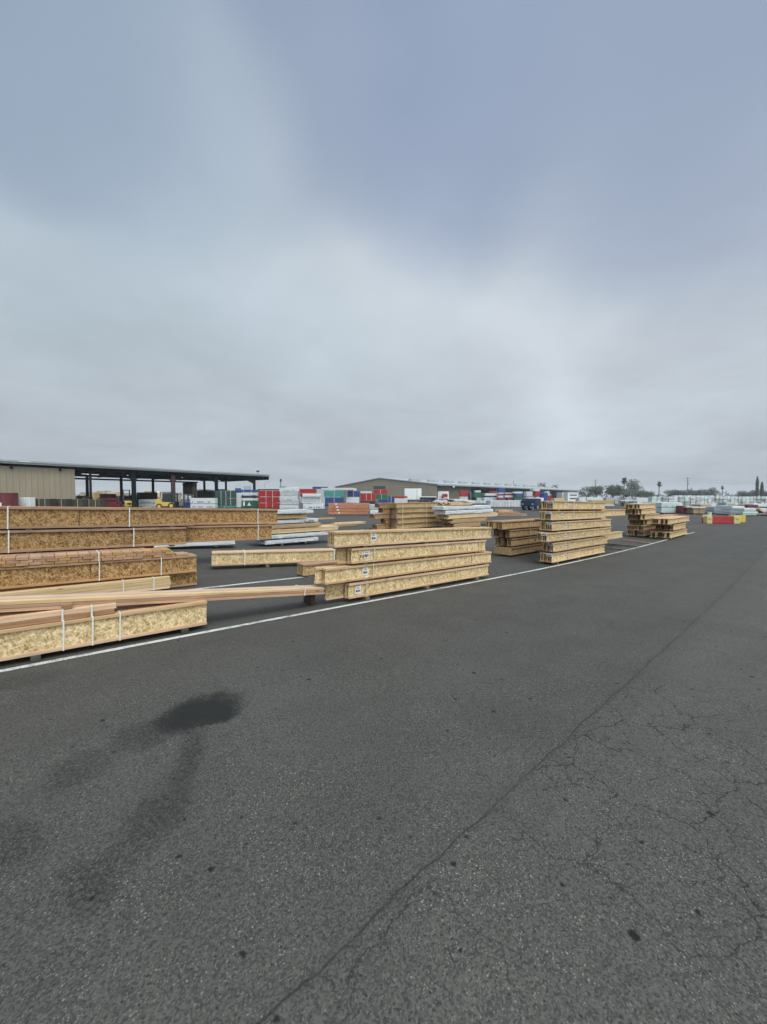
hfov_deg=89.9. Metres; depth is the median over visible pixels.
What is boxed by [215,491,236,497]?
wrapped pack
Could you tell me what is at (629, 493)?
broadleaf tree
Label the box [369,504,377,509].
wrapped pack
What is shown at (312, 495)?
wrapped pack
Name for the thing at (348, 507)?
lumber pack
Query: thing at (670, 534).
joist bundle
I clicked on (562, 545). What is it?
joist bundle
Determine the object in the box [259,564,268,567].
wood spacer
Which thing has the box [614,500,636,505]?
canopy stand
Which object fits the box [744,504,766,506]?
wrapped pack
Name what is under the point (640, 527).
joist bundle
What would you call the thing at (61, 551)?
joist bundle
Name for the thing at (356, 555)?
joist bundle
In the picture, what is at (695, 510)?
lumber pack
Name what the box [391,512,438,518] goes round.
joist bundle
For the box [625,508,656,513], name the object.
joist bundle
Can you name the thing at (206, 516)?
joist bundle
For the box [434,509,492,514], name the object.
wrapped pack
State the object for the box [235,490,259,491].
wrapped pack
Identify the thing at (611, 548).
wood bearer
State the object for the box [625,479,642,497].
broadleaf tree
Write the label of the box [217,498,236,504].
wrapped pack
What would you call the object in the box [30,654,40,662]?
wood spacer
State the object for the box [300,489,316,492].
wrapped pack
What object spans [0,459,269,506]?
open shed
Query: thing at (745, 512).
wrapped pack
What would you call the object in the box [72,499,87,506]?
lumber pack
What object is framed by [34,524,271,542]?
joist bundle
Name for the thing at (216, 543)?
wrapped pack
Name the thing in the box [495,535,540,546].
joist bundle
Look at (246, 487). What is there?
wrapped pack
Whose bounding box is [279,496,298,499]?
wrapped pack
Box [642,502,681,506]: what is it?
wrapped pack
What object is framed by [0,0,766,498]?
sky
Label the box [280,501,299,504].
wrapped pack
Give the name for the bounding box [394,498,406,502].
wrapped pack
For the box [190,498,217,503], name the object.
wrapped pack
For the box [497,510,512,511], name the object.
lumber pack
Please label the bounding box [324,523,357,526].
lumber pack
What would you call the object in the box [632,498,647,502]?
wrapped pack
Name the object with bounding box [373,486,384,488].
wrapped pack
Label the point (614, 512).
joist bundle
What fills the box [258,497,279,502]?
wrapped pack
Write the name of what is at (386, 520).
joist bundle
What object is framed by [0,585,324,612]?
lumber pack
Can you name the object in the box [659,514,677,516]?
joist bundle
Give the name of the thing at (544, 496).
pack
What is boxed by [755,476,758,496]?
cypress tree
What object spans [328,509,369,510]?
lumber pack
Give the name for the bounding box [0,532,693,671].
painted line
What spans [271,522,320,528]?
lumber pack
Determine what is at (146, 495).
lumber pack
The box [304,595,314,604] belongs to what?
wood spacer
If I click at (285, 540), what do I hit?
wrapped pack
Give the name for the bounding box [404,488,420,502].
box trailer
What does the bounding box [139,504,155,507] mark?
wrapped pack
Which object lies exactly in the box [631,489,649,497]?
broadleaf tree
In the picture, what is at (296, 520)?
wrapped pack
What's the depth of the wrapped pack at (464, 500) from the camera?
25.29 m
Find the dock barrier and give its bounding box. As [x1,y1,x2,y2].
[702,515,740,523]
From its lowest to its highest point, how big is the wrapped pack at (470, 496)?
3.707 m
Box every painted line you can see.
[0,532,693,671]
[187,575,314,589]
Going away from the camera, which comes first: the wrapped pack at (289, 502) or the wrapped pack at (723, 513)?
the wrapped pack at (723, 513)
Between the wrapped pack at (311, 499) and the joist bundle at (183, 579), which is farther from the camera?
the wrapped pack at (311, 499)
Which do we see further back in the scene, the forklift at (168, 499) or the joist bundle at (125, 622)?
the forklift at (168, 499)
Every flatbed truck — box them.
[441,494,453,501]
[521,498,543,509]
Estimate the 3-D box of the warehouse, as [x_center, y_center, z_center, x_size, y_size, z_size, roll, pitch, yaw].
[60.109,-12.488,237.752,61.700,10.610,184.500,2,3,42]
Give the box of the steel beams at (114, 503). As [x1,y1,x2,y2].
[106,501,124,506]
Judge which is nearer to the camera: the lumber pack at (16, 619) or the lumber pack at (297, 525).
the lumber pack at (16, 619)
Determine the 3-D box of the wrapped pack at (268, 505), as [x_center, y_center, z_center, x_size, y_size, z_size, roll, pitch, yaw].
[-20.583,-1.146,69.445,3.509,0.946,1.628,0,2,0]
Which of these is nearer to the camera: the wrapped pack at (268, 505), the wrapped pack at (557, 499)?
the wrapped pack at (268, 505)
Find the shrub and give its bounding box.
[695,490,706,495]
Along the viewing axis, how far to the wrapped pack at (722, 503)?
78.41 m
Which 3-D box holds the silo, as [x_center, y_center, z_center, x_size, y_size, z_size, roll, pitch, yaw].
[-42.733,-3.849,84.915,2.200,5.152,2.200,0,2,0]
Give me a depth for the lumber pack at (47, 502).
49.88 m
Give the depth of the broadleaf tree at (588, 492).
260.80 m
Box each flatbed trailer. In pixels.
[419,496,435,501]
[470,503,486,504]
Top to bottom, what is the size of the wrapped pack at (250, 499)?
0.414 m
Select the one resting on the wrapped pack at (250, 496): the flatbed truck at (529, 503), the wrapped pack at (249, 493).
the wrapped pack at (249, 493)
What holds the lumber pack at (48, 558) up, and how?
on the joist bundle at (34, 575)
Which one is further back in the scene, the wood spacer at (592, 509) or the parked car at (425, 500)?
the parked car at (425, 500)
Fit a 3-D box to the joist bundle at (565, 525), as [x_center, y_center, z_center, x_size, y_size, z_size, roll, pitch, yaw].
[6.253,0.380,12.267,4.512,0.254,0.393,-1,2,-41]
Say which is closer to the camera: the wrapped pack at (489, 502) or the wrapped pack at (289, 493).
the wrapped pack at (289, 493)
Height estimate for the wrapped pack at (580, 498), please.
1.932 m
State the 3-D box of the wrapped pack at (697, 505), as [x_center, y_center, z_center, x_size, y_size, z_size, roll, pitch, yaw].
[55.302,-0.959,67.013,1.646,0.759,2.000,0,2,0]
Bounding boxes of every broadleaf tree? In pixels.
[579,486,593,496]
[587,484,606,496]
[603,485,626,497]
[622,487,634,497]
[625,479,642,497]
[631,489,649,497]
[644,491,654,497]
[734,490,748,496]
[744,491,753,496]
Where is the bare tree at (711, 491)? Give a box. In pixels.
[707,487,717,494]
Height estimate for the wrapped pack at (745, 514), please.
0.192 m
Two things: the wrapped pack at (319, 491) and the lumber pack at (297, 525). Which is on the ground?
the wrapped pack at (319, 491)
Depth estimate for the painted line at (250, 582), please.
7.46 m
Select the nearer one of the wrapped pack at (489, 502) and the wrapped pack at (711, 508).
the wrapped pack at (711, 508)
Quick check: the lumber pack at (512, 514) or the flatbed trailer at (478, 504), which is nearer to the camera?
the lumber pack at (512, 514)
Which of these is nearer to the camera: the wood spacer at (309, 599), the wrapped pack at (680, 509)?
the wood spacer at (309, 599)
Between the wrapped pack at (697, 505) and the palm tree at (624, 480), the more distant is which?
the palm tree at (624, 480)
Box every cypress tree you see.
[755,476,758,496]
[760,481,763,495]
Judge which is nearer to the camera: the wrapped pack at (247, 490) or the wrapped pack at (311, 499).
the wrapped pack at (311, 499)
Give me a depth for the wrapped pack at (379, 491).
95.42 m
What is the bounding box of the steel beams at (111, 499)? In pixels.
[98,498,120,500]
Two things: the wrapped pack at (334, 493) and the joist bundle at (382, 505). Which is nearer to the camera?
the joist bundle at (382, 505)
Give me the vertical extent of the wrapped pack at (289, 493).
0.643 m
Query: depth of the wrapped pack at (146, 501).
66.81 m
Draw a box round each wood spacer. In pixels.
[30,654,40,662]
[61,602,71,609]
[178,628,188,634]
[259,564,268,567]
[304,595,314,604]
[358,596,369,600]
[417,586,429,589]
[534,519,558,521]
[534,549,558,552]
[534,559,558,563]
[535,509,559,510]
[579,509,601,510]
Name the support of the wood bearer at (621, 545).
on the ground
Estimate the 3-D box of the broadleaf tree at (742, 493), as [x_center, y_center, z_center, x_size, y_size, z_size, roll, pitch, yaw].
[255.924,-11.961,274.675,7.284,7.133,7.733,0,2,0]
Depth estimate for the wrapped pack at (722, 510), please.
43.76 m
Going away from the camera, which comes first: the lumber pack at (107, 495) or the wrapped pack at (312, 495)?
the wrapped pack at (312, 495)
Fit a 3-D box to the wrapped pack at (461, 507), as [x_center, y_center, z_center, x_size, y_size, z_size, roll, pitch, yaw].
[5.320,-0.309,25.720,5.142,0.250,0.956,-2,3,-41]
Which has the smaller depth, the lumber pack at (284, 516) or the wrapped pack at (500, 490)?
the lumber pack at (284, 516)
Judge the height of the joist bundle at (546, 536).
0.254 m
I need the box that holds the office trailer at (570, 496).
[564,492,577,500]
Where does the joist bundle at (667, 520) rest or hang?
on the wood spacer
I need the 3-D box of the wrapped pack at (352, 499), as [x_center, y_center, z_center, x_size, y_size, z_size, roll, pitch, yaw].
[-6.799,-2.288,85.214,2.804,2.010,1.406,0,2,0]
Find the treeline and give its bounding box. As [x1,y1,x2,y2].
[578,492,741,498]
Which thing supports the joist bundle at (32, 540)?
on the wood spacer
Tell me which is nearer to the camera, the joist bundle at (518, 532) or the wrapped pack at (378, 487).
the joist bundle at (518, 532)
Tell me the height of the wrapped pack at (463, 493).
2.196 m
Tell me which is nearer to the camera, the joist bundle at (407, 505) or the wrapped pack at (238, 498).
the joist bundle at (407, 505)
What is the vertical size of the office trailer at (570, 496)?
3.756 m
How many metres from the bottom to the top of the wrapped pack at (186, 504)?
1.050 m
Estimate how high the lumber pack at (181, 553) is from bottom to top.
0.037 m
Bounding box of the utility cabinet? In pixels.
[20,497,34,505]
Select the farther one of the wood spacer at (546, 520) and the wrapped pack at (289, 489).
the wrapped pack at (289, 489)
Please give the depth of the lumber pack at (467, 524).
25.04 m
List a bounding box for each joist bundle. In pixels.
[0,506,193,528]
[0,526,185,552]
[0,546,143,555]
[0,553,196,589]
[0,572,196,591]
[0,600,206,661]
[34,506,277,524]
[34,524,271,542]
[211,548,335,565]
[297,560,349,575]
[314,551,491,584]
[324,564,488,600]
[327,527,491,547]
[336,539,485,563]
[370,512,418,518]
[372,523,391,528]
[374,502,427,507]
[378,507,419,512]
[381,518,393,522]
[391,502,441,507]
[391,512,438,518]
[391,521,442,528]
[392,507,434,512]
[392,517,440,523]
[486,518,539,529]
[493,527,539,537]
[494,542,542,555]
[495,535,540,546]
[536,527,611,541]
[539,510,605,519]
[539,545,604,562]
[540,519,611,530]
[541,501,605,509]
[542,531,622,548]
[543,536,607,551]
[560,509,625,515]
[623,503,655,508]
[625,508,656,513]
[626,524,654,530]
[626,529,655,535]
[627,513,659,519]
[628,519,651,524]
[650,528,687,537]
[651,516,689,524]
[655,523,685,529]
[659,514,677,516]
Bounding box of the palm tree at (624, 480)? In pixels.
[622,477,626,497]
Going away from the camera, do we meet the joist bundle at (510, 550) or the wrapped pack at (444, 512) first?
the joist bundle at (510, 550)
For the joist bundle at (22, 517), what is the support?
on the wood spacer
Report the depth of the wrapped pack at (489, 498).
142.91 m
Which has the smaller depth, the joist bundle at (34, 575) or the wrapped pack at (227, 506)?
the joist bundle at (34, 575)
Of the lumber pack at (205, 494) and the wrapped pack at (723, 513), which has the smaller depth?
the wrapped pack at (723, 513)
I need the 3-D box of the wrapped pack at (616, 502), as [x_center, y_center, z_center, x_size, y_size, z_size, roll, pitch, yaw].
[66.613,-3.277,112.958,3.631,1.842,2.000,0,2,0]
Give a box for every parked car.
[418,499,431,501]
[434,499,446,501]
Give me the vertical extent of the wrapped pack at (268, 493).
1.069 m
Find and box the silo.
[183,483,196,505]
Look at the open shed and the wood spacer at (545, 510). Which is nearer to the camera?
the wood spacer at (545, 510)
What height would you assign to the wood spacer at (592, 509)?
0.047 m
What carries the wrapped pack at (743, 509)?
on the wrapped pack at (745, 512)
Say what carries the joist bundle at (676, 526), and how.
on the wood spacer
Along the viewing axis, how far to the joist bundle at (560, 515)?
11.39 m
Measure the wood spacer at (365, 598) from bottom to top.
0.064 m
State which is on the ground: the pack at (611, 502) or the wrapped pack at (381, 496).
the pack at (611, 502)
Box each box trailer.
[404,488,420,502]
[437,491,448,498]
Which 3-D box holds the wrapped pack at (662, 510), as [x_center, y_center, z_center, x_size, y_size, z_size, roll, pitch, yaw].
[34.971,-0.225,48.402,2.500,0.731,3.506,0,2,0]
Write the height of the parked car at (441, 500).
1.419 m
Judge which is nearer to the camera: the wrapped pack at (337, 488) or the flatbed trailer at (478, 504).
the flatbed trailer at (478, 504)
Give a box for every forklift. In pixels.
[122,490,131,506]
[155,492,178,507]
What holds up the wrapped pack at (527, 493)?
on the wrapped pack
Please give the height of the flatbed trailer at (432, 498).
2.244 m
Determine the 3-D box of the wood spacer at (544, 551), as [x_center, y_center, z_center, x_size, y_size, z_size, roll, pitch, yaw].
[4.739,1.135,11.201,0.085,0.047,0.700,-2,3,-41]
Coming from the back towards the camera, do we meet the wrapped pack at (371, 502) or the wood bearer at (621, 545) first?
the wrapped pack at (371, 502)
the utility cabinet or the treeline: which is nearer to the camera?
the utility cabinet
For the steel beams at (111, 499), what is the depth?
60.16 m
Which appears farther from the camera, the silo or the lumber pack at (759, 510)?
the silo
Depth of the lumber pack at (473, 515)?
25.22 m
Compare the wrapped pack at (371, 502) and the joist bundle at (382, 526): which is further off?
the wrapped pack at (371, 502)
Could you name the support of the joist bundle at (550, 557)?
on the wood spacer
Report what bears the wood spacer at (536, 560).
on the ground
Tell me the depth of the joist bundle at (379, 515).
23.50 m
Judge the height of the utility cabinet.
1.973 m
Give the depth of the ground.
2.02 m
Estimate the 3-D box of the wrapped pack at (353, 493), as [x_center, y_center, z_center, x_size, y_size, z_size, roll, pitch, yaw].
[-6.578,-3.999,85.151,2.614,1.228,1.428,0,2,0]
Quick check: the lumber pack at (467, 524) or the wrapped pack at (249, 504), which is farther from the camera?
the wrapped pack at (249, 504)
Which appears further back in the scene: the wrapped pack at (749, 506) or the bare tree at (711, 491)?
the bare tree at (711, 491)
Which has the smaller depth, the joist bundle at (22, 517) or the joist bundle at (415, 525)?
the joist bundle at (22, 517)
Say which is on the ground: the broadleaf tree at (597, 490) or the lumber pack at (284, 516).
the broadleaf tree at (597, 490)
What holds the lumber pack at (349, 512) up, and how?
on the wood spacer
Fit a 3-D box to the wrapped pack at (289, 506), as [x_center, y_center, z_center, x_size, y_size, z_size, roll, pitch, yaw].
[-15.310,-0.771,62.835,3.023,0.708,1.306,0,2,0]
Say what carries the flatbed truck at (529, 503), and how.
on the ground
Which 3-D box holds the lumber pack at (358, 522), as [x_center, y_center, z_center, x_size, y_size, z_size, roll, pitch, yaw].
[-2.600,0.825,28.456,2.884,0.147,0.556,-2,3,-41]
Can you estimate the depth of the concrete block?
30.67 m
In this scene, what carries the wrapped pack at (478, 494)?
on the wrapped pack
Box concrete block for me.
[728,514,745,521]
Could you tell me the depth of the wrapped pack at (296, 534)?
14.54 m
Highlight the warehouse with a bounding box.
[334,478,578,501]
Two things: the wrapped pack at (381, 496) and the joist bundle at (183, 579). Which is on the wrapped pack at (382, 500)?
the wrapped pack at (381, 496)
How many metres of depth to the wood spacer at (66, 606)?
3.83 m
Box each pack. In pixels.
[0,547,173,566]
[0,575,170,595]
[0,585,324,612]
[0,603,115,628]
[35,499,56,506]
[57,499,71,506]
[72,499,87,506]
[88,499,105,506]
[89,492,100,498]
[100,494,115,497]
[107,492,119,495]
[137,492,157,506]
[139,499,155,503]
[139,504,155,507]
[154,541,234,547]
[172,552,188,555]
[184,502,189,507]
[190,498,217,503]
[190,504,217,507]
[197,491,214,497]
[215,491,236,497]
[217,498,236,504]
[218,506,236,507]
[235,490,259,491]
[235,493,242,507]
[241,493,257,494]
[241,500,257,507]
[242,496,258,497]
[242,498,257,500]
[243,486,250,495]
[255,536,317,544]
[258,491,279,496]
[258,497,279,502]
[258,503,279,507]
[259,531,327,539]
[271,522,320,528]
[272,525,338,533]
[276,518,317,523]
[277,509,312,513]
[277,514,306,518]
[279,487,299,491]
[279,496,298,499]
[280,492,299,495]
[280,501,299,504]
[280,505,299,508]
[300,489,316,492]
[302,497,321,502]
[303,494,321,496]
[303,504,324,508]
[313,489,327,503]
[321,488,353,489]
[324,491,344,496]
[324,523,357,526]
[325,497,343,505]
[328,503,369,505]
[328,506,368,508]
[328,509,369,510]
[328,511,368,513]
[331,521,365,523]
[346,497,358,502]
[348,491,359,496]
[360,494,375,500]
[360,501,375,503]
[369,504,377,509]
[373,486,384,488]
[373,489,386,493]
[376,494,386,498]
[378,499,386,502]
[388,496,393,502]
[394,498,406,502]
[432,505,490,509]
[434,502,472,505]
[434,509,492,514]
[436,512,497,518]
[440,517,486,523]
[442,522,480,527]
[454,499,474,502]
[459,491,467,495]
[467,493,472,499]
[473,493,483,496]
[483,497,496,500]
[484,493,497,495]
[486,500,492,506]
[496,512,519,513]
[497,488,504,499]
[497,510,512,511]
[498,514,526,515]
[524,492,532,495]
[532,492,539,496]
[540,493,547,503]
[551,498,564,500]
[557,493,564,497]
[576,497,585,500]
[586,497,602,500]
[588,500,613,504]
[603,498,617,503]
[621,498,632,502]
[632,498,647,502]
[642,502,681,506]
[656,507,675,513]
[671,506,685,513]
[686,508,704,513]
[692,504,709,506]
[702,506,721,510]
[715,506,744,509]
[715,510,730,511]
[715,512,733,514]
[717,502,734,505]
[729,514,756,515]
[730,511,757,513]
[731,508,755,510]
[738,505,757,507]
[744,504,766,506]
[756,508,764,512]
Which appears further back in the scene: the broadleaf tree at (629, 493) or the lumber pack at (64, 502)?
the broadleaf tree at (629, 493)
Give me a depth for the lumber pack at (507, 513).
41.94 m
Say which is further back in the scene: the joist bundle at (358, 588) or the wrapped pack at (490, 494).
the wrapped pack at (490, 494)
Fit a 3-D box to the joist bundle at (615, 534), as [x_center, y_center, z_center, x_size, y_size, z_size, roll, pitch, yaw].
[7.186,0.945,13.512,6.594,0.246,0.187,-1,2,-41]
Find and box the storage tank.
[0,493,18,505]
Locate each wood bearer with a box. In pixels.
[605,543,637,546]
[605,547,622,549]
[622,539,650,543]
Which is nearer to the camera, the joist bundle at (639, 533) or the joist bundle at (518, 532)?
the joist bundle at (518, 532)
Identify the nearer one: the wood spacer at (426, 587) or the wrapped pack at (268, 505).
the wood spacer at (426, 587)
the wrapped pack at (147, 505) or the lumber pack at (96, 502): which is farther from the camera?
the wrapped pack at (147, 505)
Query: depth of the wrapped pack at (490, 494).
142.85 m
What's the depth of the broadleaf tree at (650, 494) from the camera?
244.66 m
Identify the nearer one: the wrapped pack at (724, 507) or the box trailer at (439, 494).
the wrapped pack at (724, 507)
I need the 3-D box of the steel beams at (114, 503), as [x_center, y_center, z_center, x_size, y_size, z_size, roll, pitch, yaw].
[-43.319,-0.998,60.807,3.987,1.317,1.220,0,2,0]
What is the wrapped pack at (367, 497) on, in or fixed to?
on the wrapped pack at (371, 502)
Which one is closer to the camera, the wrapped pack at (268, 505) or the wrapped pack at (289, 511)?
the wrapped pack at (289, 511)
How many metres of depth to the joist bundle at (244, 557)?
9.30 m
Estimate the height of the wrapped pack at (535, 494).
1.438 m
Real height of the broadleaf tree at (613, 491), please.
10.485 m
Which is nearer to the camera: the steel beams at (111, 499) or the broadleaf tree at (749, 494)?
the steel beams at (111, 499)
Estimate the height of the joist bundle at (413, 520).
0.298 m
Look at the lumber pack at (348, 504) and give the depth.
42.67 m
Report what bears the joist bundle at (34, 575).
on the joist bundle at (183, 579)
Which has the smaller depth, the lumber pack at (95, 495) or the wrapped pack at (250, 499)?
the wrapped pack at (250, 499)
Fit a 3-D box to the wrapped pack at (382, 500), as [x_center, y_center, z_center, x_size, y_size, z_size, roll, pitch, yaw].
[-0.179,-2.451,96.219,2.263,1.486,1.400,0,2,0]
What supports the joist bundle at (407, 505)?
on the wood spacer
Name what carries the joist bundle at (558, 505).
on the wood spacer at (592, 509)
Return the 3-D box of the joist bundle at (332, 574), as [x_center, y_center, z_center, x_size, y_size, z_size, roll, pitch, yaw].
[0.678,0.995,7.322,4.521,0.249,0.266,1,1,-41]
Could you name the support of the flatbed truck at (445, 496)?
on the ground
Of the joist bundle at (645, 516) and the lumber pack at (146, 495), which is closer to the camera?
the joist bundle at (645, 516)
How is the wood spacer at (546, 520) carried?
on the joist bundle at (565, 525)
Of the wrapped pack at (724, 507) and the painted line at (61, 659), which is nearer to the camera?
the painted line at (61, 659)
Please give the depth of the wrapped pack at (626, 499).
117.96 m
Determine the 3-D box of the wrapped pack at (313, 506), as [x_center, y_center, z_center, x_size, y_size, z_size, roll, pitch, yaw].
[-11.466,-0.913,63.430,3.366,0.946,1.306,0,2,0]
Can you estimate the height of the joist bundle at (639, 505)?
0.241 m
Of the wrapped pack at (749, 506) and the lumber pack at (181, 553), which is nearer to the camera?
the lumber pack at (181, 553)
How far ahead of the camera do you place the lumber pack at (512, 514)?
41.86 m
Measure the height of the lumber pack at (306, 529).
0.147 m
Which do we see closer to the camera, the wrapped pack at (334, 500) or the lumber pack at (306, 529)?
the lumber pack at (306, 529)
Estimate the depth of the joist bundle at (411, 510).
24.14 m
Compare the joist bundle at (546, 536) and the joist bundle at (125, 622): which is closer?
the joist bundle at (125, 622)
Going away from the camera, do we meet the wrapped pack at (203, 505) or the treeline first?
the wrapped pack at (203, 505)
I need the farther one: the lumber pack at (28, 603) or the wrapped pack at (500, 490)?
the wrapped pack at (500, 490)
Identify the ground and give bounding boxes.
[0,498,766,1023]
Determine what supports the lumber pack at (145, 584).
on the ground
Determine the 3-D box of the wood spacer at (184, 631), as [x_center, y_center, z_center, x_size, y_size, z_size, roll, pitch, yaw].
[-2.485,1.395,4.689,0.075,0.058,0.500,-2,3,-41]
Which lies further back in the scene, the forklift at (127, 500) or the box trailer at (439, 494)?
the box trailer at (439, 494)
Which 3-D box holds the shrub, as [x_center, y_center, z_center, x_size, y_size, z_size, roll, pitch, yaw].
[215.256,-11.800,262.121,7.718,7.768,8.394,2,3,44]
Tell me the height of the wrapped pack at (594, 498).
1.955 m
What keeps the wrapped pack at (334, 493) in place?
on the wrapped pack at (334, 500)
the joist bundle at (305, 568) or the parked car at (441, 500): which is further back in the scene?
the parked car at (441, 500)
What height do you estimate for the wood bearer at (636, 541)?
0.070 m
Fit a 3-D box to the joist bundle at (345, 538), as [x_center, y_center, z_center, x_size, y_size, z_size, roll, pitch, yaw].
[0.772,0.440,7.382,4.247,0.249,0.266,1,1,-41]
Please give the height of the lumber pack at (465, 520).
0.247 m
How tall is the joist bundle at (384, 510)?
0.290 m
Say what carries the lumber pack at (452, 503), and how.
on the wood spacer
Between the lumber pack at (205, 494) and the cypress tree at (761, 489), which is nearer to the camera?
the lumber pack at (205, 494)
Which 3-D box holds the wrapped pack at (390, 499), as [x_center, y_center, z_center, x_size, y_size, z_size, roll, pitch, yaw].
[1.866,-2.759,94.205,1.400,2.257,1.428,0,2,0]
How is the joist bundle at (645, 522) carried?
on the wood spacer
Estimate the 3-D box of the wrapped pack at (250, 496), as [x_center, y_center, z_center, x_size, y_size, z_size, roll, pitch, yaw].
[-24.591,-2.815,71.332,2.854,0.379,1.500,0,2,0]
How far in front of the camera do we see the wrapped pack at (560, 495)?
130.61 m

